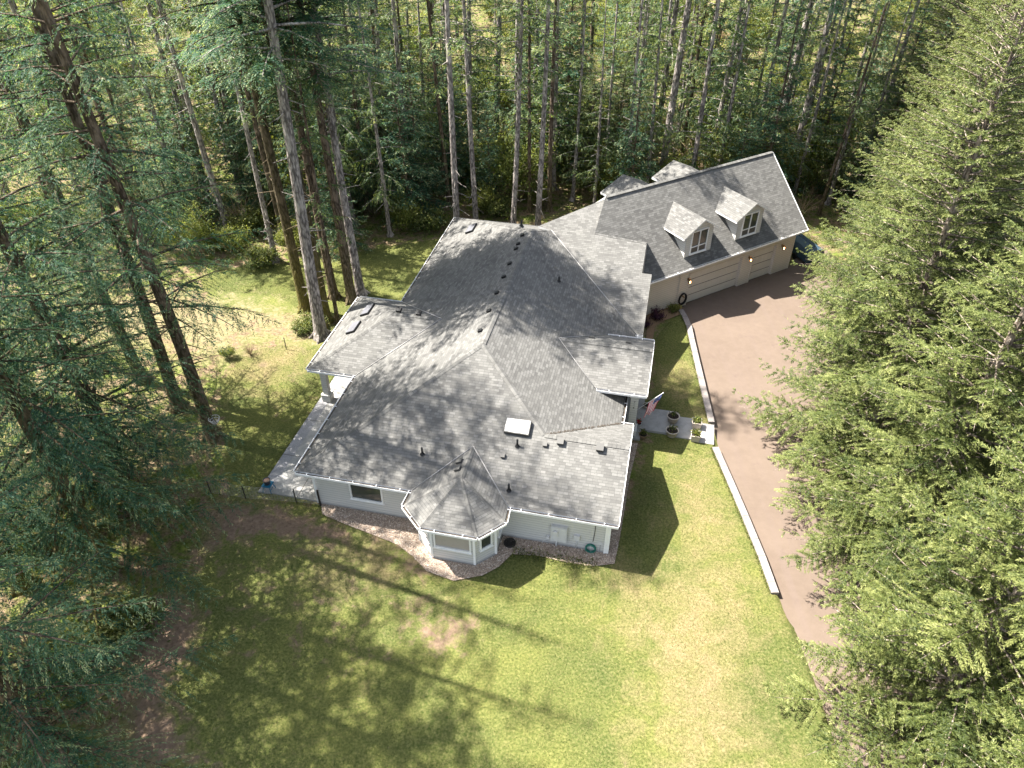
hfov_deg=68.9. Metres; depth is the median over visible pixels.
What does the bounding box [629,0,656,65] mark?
forest tree
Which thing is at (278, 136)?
forest tree
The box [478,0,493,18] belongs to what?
shrub
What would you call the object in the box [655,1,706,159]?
forest tree
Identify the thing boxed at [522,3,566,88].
young conifer
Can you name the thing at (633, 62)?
forest tree
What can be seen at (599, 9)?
vine maple
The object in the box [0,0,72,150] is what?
forest tree
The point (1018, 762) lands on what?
fir tree
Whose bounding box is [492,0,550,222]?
fir tree
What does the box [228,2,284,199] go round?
young conifer
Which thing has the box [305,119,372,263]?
young conifer
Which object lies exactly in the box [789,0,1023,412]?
fir tree
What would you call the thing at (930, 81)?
fir tree
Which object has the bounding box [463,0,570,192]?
forest tree
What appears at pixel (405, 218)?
shrub
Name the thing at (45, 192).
forest tree
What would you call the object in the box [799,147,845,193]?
vine maple
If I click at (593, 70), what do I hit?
vine maple
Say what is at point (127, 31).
forest tree
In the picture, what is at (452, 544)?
window
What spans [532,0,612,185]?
young conifer
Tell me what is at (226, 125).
young conifer
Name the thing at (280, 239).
shrub
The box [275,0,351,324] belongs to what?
forest tree
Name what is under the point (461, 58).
forest tree
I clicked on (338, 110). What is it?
fir tree
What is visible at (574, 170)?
forest tree
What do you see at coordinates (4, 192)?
forest tree
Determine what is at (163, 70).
forest tree
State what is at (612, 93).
young conifer
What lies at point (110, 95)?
forest tree
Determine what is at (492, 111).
young conifer
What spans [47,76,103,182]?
young conifer
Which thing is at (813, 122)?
forest tree
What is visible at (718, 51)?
shrub
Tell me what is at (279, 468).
patio border
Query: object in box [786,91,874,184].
vine maple
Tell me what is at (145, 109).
forest tree
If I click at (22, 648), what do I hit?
bare shrub
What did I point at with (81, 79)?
forest tree
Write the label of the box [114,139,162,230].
young conifer
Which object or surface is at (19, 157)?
forest tree
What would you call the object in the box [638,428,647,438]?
planter
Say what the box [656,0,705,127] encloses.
forest tree
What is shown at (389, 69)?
vine maple
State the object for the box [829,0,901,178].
forest tree
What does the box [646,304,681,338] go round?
bark bed
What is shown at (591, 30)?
forest tree
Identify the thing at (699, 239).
window
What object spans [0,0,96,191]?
forest tree
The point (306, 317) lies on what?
shrub
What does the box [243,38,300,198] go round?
young conifer
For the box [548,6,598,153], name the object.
fir tree
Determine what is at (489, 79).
vine maple
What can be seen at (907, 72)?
young conifer
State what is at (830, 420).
fir tree
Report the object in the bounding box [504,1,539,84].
forest tree
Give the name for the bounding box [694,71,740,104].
vine maple
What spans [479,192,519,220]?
shrub
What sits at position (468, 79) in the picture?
fir tree
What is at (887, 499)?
fir tree
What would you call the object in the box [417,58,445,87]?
bare shrub
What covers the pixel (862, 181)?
young conifer
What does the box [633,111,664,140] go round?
shrub
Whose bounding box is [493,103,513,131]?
bare shrub
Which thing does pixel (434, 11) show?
forest tree
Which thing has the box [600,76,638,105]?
bare shrub
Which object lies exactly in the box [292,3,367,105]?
forest tree
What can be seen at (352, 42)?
forest tree
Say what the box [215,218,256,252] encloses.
shrub
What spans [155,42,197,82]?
vine maple
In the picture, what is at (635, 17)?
forest tree
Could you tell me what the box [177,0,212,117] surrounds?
forest tree
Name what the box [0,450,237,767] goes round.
fir tree
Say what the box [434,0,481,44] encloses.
forest tree
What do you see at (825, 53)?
forest tree
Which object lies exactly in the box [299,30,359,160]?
young conifer
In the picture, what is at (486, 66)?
vine maple
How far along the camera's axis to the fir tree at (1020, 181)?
49.57 m
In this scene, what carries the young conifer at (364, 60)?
on the ground at (156, 716)
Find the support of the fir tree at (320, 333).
on the ground at (156, 716)
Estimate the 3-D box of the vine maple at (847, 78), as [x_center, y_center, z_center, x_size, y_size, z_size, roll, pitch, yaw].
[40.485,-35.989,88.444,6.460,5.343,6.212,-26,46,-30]
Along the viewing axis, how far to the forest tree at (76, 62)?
68.07 m
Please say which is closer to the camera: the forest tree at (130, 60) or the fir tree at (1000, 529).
the fir tree at (1000, 529)
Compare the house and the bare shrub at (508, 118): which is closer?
the house
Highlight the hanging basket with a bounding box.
[208,415,219,423]
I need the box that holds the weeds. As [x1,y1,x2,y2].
[511,541,597,572]
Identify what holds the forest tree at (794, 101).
on the ground at (156, 716)
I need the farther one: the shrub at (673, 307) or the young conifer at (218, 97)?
the young conifer at (218, 97)
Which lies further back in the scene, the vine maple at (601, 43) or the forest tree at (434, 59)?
the vine maple at (601, 43)
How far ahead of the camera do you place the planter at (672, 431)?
42.46 m
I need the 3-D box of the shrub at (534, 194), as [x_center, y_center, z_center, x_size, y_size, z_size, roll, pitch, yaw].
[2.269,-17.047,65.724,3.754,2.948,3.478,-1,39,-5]
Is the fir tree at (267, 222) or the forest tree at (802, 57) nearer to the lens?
the fir tree at (267, 222)
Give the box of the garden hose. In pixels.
[585,543,595,552]
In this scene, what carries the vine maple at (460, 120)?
on the ground at (156, 716)
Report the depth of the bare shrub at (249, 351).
48.74 m
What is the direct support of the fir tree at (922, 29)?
on the ground at (156, 716)
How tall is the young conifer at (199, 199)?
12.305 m
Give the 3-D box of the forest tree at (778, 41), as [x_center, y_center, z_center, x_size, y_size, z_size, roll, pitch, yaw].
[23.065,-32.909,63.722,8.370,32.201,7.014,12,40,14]
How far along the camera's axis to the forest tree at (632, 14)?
97.83 m
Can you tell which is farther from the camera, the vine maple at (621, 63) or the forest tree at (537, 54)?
the vine maple at (621, 63)
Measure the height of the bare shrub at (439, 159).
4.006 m
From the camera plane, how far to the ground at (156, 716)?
33.70 m
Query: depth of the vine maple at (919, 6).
113.46 m
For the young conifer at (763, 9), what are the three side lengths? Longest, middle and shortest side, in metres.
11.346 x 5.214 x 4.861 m
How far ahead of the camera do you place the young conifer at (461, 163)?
66.45 m
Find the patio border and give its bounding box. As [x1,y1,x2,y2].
[258,299,390,493]
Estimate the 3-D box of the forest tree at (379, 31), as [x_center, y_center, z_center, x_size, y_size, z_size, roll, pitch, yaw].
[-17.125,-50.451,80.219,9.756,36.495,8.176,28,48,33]
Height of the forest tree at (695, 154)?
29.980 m
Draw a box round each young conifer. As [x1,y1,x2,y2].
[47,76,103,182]
[61,10,98,87]
[96,46,141,130]
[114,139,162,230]
[123,73,199,238]
[135,51,206,207]
[156,1,188,48]
[158,78,239,234]
[193,8,270,219]
[204,28,242,146]
[217,80,260,174]
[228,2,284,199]
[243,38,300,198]
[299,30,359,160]
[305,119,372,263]
[311,5,397,200]
[341,3,389,130]
[368,48,448,231]
[387,47,452,215]
[414,35,441,140]
[423,18,475,183]
[427,49,485,194]
[466,47,492,143]
[473,88,502,165]
[474,100,511,201]
[475,82,525,188]
[498,0,561,179]
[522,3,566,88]
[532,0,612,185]
[532,1,564,129]
[549,1,578,41]
[576,33,596,89]
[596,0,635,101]
[597,64,621,144]
[598,0,630,56]
[601,56,659,185]
[618,22,640,86]
[649,0,681,36]
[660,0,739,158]
[688,9,752,167]
[692,29,750,143]
[727,0,814,210]
[727,100,762,162]
[742,79,785,170]
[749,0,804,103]
[752,0,771,38]
[756,0,807,71]
[786,0,872,199]
[833,100,890,213]
[835,0,934,187]
[845,26,890,110]
[851,17,959,197]
[857,32,898,133]
[867,15,895,84]
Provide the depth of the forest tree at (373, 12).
64.76 m
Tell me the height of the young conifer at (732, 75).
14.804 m
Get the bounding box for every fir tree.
[0,0,181,386]
[0,0,234,416]
[0,0,280,445]
[0,44,244,572]
[0,134,175,478]
[0,162,254,693]
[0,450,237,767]
[0,535,58,683]
[0,537,43,599]
[132,0,229,232]
[142,0,330,313]
[157,0,354,327]
[182,0,403,343]
[184,0,279,263]
[204,0,376,300]
[216,19,295,233]
[224,0,381,305]
[243,0,423,296]
[260,11,358,240]
[289,10,379,198]
[327,0,407,214]
[347,0,423,214]
[367,0,450,197]
[411,0,503,217]
[432,0,506,219]
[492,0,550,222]
[507,0,579,225]
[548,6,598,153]
[556,62,615,188]
[594,48,642,170]
[631,85,663,176]
[658,0,769,169]
[731,0,1023,539]
[762,384,1023,767]
[775,0,817,142]
[779,182,1023,649]
[786,0,889,187]
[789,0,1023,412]
[792,0,1023,327]
[837,0,1023,255]
[844,0,1018,200]
[849,0,991,161]
[904,278,1023,532]
[935,699,1023,767]
[944,170,1023,385]
[946,5,1023,185]
[952,121,1023,317]
[980,72,1023,248]
[983,450,1023,627]
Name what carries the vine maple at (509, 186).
on the ground at (156, 716)
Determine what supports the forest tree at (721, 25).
on the ground at (156, 716)
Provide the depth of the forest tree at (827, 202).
64.02 m
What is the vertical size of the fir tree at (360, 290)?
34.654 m
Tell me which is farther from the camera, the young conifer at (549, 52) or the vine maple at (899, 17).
the vine maple at (899, 17)
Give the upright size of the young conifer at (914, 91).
16.327 m
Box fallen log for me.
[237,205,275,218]
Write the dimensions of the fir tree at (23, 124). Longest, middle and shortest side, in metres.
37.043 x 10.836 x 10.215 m
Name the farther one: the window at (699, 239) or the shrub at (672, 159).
the shrub at (672, 159)
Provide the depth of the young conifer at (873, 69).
83.74 m
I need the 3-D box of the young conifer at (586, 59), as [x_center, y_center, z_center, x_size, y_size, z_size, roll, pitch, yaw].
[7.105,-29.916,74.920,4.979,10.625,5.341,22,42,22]
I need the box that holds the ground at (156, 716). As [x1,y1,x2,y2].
[0,0,1023,767]
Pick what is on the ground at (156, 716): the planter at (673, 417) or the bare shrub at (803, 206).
the bare shrub at (803, 206)
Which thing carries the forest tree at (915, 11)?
on the ground at (156, 716)
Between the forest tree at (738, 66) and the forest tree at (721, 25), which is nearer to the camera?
the forest tree at (738, 66)
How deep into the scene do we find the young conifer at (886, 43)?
94.39 m
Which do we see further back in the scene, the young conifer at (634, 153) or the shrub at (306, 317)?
the young conifer at (634, 153)
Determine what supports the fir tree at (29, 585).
on the ground at (156, 716)
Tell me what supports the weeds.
on the gravel bed at (401, 540)
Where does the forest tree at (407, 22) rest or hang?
on the ground at (156, 716)
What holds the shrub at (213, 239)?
on the ground at (156, 716)
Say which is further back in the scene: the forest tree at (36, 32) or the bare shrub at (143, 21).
the bare shrub at (143, 21)
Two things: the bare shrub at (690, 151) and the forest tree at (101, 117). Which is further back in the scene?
the bare shrub at (690, 151)
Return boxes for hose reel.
[678,293,686,304]
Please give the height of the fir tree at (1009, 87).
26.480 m
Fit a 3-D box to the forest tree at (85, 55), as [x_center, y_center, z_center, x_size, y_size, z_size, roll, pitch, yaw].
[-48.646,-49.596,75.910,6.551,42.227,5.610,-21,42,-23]
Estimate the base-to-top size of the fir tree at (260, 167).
20.561 m
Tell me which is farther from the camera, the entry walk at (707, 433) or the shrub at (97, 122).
the shrub at (97, 122)
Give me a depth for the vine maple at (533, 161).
64.44 m
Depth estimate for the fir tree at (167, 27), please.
54.50 m
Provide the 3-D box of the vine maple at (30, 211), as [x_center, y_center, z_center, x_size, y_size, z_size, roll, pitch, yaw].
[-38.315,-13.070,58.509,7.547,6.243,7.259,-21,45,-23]
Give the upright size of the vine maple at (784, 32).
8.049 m
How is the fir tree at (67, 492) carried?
on the ground at (156, 716)
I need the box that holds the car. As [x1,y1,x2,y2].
[792,234,824,264]
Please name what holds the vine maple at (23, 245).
on the ground at (156, 716)
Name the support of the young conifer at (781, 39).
on the ground at (156, 716)
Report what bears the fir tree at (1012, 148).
on the ground at (156, 716)
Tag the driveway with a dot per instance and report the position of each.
(737, 330)
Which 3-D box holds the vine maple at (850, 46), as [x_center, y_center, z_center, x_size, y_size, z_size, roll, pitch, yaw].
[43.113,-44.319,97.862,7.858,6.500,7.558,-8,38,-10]
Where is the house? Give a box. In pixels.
[293,151,808,564]
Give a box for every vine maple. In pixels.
[0,174,77,250]
[1,198,59,262]
[8,2,69,44]
[54,9,84,50]
[68,15,141,74]
[75,0,97,27]
[91,0,138,23]
[123,0,174,15]
[148,196,217,255]
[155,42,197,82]
[245,125,371,222]
[280,160,362,209]
[345,50,427,103]
[356,1,405,49]
[380,1,451,73]
[391,80,433,116]
[418,97,482,159]
[452,45,491,88]
[459,126,539,203]
[474,66,526,125]
[476,72,512,96]
[477,120,565,201]
[489,6,559,54]
[490,79,540,129]
[510,65,610,162]
[560,49,601,87]
[579,0,626,43]
[580,142,645,197]
[584,13,631,65]
[598,0,637,10]
[608,40,640,76]
[653,8,719,69]
[663,0,714,30]
[686,107,757,149]
[691,124,777,168]
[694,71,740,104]
[700,125,761,168]
[721,0,782,61]
[729,15,775,62]
[745,96,788,131]
[749,53,819,116]
[755,7,820,66]
[760,126,814,187]
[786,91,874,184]
[798,95,848,123]
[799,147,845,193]
[813,19,869,68]
[834,55,874,99]
[861,0,924,44]
[899,0,939,17]
[911,17,965,51]
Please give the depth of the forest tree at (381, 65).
63.27 m
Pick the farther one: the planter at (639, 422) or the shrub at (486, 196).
the shrub at (486, 196)
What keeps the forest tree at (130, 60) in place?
on the ground at (156, 716)
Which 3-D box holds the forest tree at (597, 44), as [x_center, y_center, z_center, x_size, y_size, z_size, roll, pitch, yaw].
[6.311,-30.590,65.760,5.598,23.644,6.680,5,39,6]
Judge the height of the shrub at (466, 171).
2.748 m
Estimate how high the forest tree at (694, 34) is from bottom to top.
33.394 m
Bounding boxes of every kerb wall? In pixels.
[678,309,714,424]
[712,446,778,595]
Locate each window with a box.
[348,484,384,504]
[418,531,429,544]
[433,534,471,554]
[479,534,493,552]
[497,528,502,537]
[689,227,709,255]
[739,210,759,237]
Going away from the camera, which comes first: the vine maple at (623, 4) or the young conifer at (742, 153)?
the young conifer at (742, 153)
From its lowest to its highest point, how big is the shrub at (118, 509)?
2.620 m
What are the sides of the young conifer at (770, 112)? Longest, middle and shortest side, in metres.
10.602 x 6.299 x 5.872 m
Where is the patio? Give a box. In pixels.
[271,300,398,501]
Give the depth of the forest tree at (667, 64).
70.23 m
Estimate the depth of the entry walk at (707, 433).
42.89 m
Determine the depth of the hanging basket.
41.50 m
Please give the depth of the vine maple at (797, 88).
82.24 m
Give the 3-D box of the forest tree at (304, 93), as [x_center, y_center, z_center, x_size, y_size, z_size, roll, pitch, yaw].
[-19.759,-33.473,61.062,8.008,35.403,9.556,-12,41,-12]
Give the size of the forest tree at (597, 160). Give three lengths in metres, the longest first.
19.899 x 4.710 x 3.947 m
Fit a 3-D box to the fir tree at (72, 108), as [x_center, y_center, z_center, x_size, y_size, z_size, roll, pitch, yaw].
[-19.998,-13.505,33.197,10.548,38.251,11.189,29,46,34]
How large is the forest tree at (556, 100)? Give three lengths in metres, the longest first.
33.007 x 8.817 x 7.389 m
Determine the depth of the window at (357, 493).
37.48 m
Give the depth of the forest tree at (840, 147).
59.58 m
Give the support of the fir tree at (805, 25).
on the ground at (156, 716)
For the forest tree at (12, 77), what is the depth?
78.55 m
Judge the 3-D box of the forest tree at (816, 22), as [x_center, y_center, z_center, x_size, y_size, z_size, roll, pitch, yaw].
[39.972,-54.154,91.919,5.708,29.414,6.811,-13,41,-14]
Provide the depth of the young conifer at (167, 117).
63.97 m
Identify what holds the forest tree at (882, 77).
on the ground at (156, 716)
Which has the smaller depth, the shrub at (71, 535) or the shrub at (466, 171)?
the shrub at (71, 535)
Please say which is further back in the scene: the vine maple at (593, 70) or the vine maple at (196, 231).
the vine maple at (593, 70)
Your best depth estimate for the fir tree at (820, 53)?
62.00 m
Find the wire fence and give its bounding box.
[206,481,320,505]
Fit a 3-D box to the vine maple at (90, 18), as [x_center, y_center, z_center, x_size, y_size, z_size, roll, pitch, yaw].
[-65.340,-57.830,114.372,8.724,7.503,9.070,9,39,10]
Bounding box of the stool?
[261,481,275,493]
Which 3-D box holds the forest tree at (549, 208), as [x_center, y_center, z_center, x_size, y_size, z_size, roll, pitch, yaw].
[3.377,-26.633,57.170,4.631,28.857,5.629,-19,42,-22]
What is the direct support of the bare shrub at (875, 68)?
on the ground at (156, 716)
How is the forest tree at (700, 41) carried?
on the ground at (156, 716)
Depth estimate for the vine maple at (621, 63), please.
95.16 m
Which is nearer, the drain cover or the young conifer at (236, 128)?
the drain cover
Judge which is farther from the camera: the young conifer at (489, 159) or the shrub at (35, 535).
the young conifer at (489, 159)
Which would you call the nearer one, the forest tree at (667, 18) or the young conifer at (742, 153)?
the young conifer at (742, 153)
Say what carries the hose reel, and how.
hanging from the house
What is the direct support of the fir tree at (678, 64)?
on the ground at (156, 716)
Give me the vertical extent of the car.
1.425 m
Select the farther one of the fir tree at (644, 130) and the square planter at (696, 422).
the fir tree at (644, 130)
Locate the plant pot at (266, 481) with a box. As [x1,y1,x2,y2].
[262,477,269,485]
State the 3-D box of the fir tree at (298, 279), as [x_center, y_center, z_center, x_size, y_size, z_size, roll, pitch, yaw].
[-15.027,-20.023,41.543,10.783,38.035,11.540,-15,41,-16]
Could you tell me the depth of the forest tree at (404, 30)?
78.71 m
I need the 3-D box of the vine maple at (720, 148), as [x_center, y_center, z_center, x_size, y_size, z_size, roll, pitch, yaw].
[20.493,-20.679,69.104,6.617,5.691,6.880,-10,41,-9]
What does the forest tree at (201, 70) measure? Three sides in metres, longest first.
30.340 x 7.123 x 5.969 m
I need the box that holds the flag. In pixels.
[635,392,663,416]
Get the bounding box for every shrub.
[0,499,51,556]
[0,582,59,659]
[21,611,121,709]
[49,507,105,561]
[60,114,118,140]
[77,128,121,159]
[83,475,145,518]
[87,578,180,666]
[107,84,140,110]
[120,137,158,162]
[121,53,147,74]
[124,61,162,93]
[127,0,157,32]
[192,224,226,250]
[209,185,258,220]
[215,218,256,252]
[216,345,237,358]
[218,199,272,237]
[236,241,281,273]
[238,339,255,354]
[270,216,316,252]
[287,317,312,335]
[296,309,330,329]
[374,188,423,232]
[410,200,449,234]
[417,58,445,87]
[429,153,450,169]
[433,83,476,113]
[457,156,485,188]
[459,177,503,213]
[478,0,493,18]
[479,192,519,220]
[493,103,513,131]
[523,174,558,207]
[582,154,648,196]
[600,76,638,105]
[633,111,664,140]
[644,315,652,327]
[649,146,709,181]
[650,305,666,320]
[660,66,682,82]
[666,302,680,312]
[670,124,695,157]
[673,128,730,168]
[673,135,718,169]
[684,108,711,128]
[699,42,729,67]
[717,20,732,42]
[793,183,819,215]
[802,232,819,244]
[859,48,892,89]
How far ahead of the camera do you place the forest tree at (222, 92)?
63.71 m
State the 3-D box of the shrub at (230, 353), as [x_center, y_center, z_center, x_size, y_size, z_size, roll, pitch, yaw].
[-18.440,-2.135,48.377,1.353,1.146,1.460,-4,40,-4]
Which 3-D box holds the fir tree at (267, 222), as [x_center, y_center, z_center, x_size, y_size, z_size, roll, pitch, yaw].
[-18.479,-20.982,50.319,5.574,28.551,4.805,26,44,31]
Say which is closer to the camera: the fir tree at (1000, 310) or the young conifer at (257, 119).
the fir tree at (1000, 310)
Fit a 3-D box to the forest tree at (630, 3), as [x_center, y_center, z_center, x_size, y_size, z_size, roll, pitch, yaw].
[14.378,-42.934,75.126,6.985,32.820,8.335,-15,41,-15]
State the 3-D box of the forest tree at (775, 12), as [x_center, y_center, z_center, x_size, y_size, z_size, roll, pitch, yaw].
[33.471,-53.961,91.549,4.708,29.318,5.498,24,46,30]
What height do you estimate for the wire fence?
1.250 m
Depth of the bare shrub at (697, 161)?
69.24 m
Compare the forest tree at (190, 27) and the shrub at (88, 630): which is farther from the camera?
the forest tree at (190, 27)
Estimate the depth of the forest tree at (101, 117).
52.83 m
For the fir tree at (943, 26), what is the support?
on the ground at (156, 716)
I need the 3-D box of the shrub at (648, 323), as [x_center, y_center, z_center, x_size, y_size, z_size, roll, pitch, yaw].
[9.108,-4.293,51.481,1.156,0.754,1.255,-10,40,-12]
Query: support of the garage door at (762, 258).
in the house
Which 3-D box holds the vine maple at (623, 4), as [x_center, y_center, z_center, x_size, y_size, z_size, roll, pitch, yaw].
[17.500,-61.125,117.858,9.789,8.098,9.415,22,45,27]
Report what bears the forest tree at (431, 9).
on the ground at (156, 716)
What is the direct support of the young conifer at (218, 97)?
on the ground at (156, 716)
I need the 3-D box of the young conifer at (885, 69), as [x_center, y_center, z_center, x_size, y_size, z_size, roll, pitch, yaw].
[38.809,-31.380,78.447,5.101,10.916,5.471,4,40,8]
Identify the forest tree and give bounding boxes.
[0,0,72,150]
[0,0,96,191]
[0,7,69,247]
[0,29,22,131]
[0,41,86,233]
[0,78,26,208]
[0,117,20,158]
[1,0,82,109]
[18,0,155,247]
[22,0,107,126]
[23,0,64,110]
[65,0,105,104]
[70,0,147,203]
[84,0,147,118]
[89,1,156,91]
[91,0,173,124]
[101,0,146,110]
[102,2,195,214]
[119,0,227,203]
[129,0,180,46]
[129,1,234,183]
[132,0,183,109]
[146,12,205,154]
[160,0,263,187]
[167,0,270,198]
[168,1,221,90]
[170,0,235,159]
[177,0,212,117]
[198,1,284,233]
[249,1,336,133]
[249,8,348,165]
[255,7,320,143]
[255,10,314,218]
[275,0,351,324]
[282,1,382,226]
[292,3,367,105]
[321,1,370,117]
[329,0,379,177]
[329,0,425,168]
[336,3,396,160]
[339,0,422,179]
[344,1,416,237]
[347,1,395,56]
[351,0,449,201]
[377,0,427,103]
[381,0,429,89]
[385,0,430,156]
[394,0,447,165]
[399,0,495,144]
[402,0,462,204]
[420,0,474,81]
[422,2,450,36]
[429,1,443,81]
[432,0,508,157]
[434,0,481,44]
[452,0,540,131]
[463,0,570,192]
[483,0,505,23]
[485,2,507,51]
[493,0,585,120]
[502,0,563,213]
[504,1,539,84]
[510,0,604,190]
[510,3,547,104]
[527,0,592,212]
[552,0,608,201]
[558,0,606,160]
[570,0,612,103]
[573,0,617,203]
[585,0,634,167]
[603,0,674,158]
[604,0,661,175]
[609,0,676,107]
[612,0,669,145]
[613,0,664,49]
[618,0,656,127]
[618,0,710,155]
[622,0,680,182]
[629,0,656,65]
[640,0,692,85]
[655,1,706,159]
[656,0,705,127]
[657,0,744,170]
[674,0,728,154]
[679,2,710,126]
[680,0,772,155]
[688,0,767,168]
[695,0,769,110]
[701,0,716,81]
[716,0,820,141]
[716,2,726,46]
[720,0,780,32]
[722,0,757,64]
[735,0,788,137]
[743,1,819,152]
[762,0,824,67]
[762,3,826,138]
[763,0,778,49]
[773,0,823,133]
[774,0,856,194]
[775,0,854,158]
[792,0,874,154]
[805,0,845,66]
[813,0,896,205]
[816,0,908,216]
[824,0,903,130]
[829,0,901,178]
[838,0,951,170]
[849,0,923,194]
[898,0,927,87]
[902,0,949,112]
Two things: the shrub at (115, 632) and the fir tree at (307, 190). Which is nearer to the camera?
the shrub at (115, 632)
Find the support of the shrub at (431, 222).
on the ground at (156, 716)
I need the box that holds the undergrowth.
[0,4,988,764]
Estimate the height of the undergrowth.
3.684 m
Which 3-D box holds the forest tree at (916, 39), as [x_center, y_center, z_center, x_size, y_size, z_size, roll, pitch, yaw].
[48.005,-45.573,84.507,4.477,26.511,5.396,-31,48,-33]
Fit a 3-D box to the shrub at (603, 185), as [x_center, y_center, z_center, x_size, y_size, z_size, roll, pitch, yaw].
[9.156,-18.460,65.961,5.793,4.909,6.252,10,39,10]
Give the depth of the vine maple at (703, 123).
71.90 m
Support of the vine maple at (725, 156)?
on the ground at (156, 716)
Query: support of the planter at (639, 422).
on the entry walk at (656, 421)
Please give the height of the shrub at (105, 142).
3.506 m
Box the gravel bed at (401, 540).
[321,443,637,580]
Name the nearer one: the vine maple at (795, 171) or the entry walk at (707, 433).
the entry walk at (707, 433)
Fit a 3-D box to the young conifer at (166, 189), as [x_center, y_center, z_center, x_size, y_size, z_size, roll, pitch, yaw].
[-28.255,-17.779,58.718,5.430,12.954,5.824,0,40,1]
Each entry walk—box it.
[636,406,669,434]
[670,417,692,439]
[694,423,713,445]
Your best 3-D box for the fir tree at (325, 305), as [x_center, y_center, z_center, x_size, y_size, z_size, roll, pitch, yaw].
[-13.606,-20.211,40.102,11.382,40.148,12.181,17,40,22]
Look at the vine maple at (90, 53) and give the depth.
94.82 m
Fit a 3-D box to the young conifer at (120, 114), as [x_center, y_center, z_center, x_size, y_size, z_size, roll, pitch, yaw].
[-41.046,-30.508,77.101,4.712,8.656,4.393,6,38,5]
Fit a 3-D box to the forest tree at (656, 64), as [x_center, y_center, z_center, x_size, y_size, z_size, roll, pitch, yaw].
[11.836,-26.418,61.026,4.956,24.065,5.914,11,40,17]
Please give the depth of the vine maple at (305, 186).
61.66 m
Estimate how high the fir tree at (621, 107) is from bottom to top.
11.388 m
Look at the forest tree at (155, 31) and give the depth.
60.41 m
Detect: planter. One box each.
[636,418,641,427]
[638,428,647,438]
[643,400,648,408]
[666,425,678,437]
[667,409,679,423]
[690,428,702,442]
[691,415,703,428]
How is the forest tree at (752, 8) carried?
on the ground at (156, 716)
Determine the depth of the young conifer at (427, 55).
72.93 m
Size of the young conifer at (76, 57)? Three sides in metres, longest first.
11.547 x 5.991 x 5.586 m
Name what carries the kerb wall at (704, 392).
on the ground at (156, 716)
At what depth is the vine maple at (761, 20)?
96.84 m
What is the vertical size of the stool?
0.475 m
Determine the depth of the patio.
40.31 m
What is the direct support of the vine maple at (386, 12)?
on the ground at (156, 716)
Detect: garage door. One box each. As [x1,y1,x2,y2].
[686,258,739,302]
[749,246,773,279]
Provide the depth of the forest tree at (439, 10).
90.29 m
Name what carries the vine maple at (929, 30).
on the ground at (156, 716)
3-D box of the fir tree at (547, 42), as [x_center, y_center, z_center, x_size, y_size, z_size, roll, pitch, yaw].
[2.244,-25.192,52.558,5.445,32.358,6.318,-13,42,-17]
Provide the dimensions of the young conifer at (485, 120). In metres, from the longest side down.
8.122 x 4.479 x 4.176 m
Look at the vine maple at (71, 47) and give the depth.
102.48 m
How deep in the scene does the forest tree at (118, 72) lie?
81.00 m
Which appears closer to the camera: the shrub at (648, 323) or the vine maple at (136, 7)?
the shrub at (648, 323)
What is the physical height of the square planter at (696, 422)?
0.767 m
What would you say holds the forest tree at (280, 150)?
on the ground at (156, 716)
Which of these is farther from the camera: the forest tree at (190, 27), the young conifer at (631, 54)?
the young conifer at (631, 54)
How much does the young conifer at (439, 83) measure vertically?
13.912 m
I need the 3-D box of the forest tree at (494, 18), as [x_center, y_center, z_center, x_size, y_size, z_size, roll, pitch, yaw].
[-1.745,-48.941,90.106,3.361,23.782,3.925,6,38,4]
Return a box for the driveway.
[681,246,1016,767]
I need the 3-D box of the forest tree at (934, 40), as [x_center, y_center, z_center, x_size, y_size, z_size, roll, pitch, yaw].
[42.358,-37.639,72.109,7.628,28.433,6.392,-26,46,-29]
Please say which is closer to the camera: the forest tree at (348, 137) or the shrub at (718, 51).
the forest tree at (348, 137)
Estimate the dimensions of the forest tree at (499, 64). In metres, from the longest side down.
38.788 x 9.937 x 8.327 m
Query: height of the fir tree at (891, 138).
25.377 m
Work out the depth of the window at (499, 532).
35.86 m
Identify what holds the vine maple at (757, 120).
on the ground at (156, 716)
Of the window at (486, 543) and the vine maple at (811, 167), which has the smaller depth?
the window at (486, 543)
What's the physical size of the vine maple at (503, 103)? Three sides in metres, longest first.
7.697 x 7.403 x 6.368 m
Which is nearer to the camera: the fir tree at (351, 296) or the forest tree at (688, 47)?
the fir tree at (351, 296)
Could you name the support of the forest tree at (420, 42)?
on the ground at (156, 716)
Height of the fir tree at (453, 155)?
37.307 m
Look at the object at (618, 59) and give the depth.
84.41 m
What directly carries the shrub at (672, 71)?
on the ground at (156, 716)
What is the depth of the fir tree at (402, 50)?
64.09 m
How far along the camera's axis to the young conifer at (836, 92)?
65.69 m
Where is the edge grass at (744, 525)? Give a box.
[256,309,771,593]
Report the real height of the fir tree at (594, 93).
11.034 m
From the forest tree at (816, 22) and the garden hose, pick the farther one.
the forest tree at (816, 22)
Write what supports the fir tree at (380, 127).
on the ground at (156, 716)
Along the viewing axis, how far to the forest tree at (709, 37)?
90.65 m
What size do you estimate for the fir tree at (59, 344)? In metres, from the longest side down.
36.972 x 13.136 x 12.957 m
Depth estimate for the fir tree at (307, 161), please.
44.50 m
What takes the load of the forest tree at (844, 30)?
on the ground at (156, 716)
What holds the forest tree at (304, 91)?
on the ground at (156, 716)
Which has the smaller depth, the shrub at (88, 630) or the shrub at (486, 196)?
the shrub at (88, 630)
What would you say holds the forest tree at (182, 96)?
on the ground at (156, 716)
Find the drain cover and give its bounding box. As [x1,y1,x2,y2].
[504,538,515,547]

